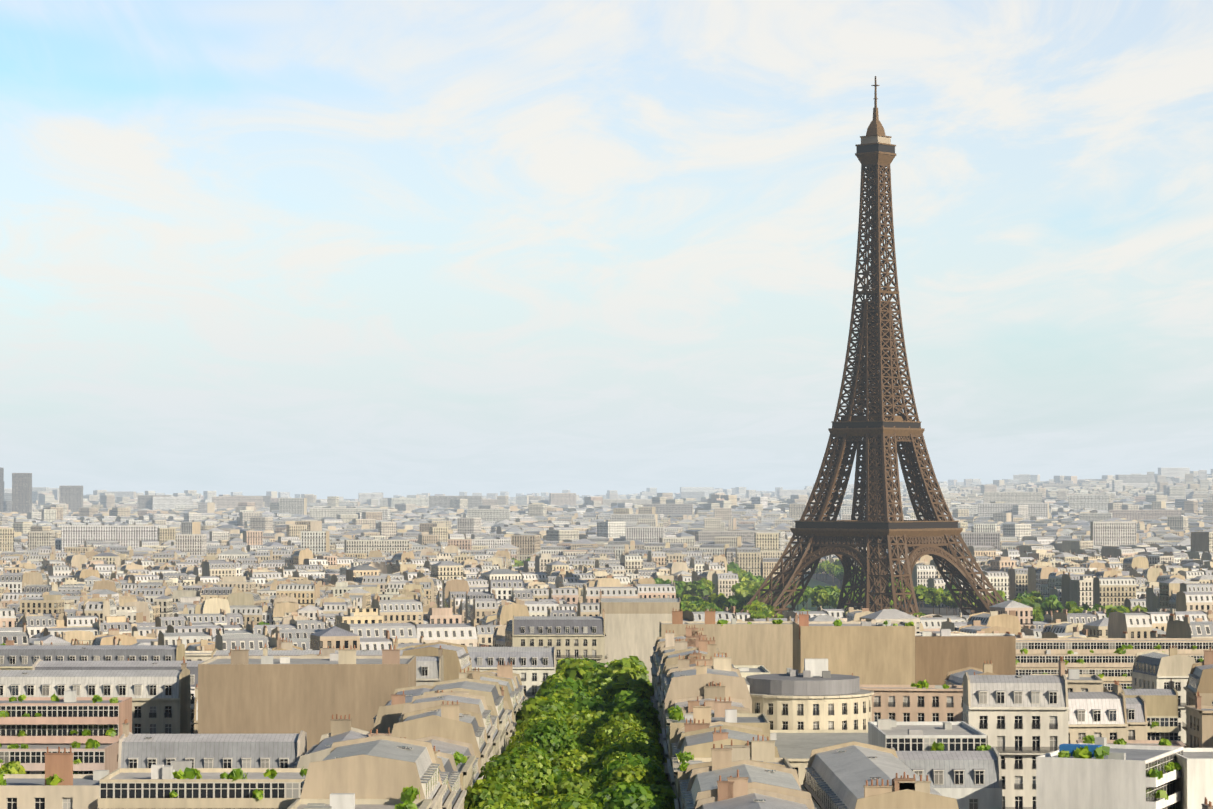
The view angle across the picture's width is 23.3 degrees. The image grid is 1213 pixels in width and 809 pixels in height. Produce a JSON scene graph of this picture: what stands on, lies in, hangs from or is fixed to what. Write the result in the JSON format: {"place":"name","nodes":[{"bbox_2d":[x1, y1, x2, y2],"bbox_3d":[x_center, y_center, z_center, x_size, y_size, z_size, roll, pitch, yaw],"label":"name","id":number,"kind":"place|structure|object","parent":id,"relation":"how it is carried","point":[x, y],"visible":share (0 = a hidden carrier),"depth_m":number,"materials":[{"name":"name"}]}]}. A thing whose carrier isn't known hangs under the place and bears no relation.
{"place":"outdoors","nodes":[
{"label":"outdoors","id":0,"kind":"place"},
{"bbox_2d":[0,0,1212,498],"label":"sky","id":1,"kind":"structure","parent":0,"point":[346,249],"materials":[{"name":"blue"}]},
{"bbox_2d":[783,573,1044,615],"bbox_3d":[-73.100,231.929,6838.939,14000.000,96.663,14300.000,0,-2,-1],"label":"ground","id":2,"kind":"structure","parent":0,"point":[926,609],"depth_m":2027.83,"materials":[{"name":"grey"}]},
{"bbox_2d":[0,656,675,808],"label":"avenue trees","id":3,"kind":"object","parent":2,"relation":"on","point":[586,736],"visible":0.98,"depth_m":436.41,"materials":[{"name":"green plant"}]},
{"bbox_2d":[0,467,1202,556],"bbox_3d":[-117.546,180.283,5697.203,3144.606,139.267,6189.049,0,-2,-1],"label":"buildings","id":4,"kind":"structure","parent":2,"relation":"on","point":[17,497],"depth_m":4461.28,"materials":[{"name":"stone"}]},
{"bbox_2d":[0,589,1212,808],"bbox_3d":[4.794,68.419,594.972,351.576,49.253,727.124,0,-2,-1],"label":"buildings","id":5,"kind":"structure","parent":2,"relation":"on","point":[804,711],"depth_m":469.82,"materials":[{"name":"stone"}]},
{"bbox_2d":[0,545,1212,650],"bbox_3d":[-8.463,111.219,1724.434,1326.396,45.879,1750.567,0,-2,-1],"label":"city","id":6,"kind":"object","parent":2,"relation":"on","point":[429,594],"visible":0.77,"depth_m":1582.10,"materials":[{"name":"stone"}]},
{"bbox_2d":[0,469,1212,579],"bbox_3d":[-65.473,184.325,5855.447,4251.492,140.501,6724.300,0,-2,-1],"label":"city","id":7,"kind":"object","parent":2,"relation":"on","point":[585,525],"visible":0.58,"depth_m":4082.97,"materials":[{"name":"stone"}]},
{"bbox_2d":[0,613,1212,649],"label":"city","id":8,"kind":"object","parent":2,"relation":"on","point":[335,637],"visible":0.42,"depth_m":823.73,"materials":[{"name":"stone"}]},
{"bbox_2d":[258,558,1148,624],"bbox_3d":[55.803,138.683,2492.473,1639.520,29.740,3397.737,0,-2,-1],"label":"park trees","id":9,"kind":"object","parent":2,"relation":"on","point":[814,596],"visible":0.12,"depth_m":1865.54,"materials":[{"name":"green plant"}]},
{"bbox_2d":[739,76,1003,617],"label":"eiffel tower","id":10,"kind":"structure","parent":2,"relation":"on","point":[874,372],"depth_m":1703.66,"materials":[{"name":"brown metal"}]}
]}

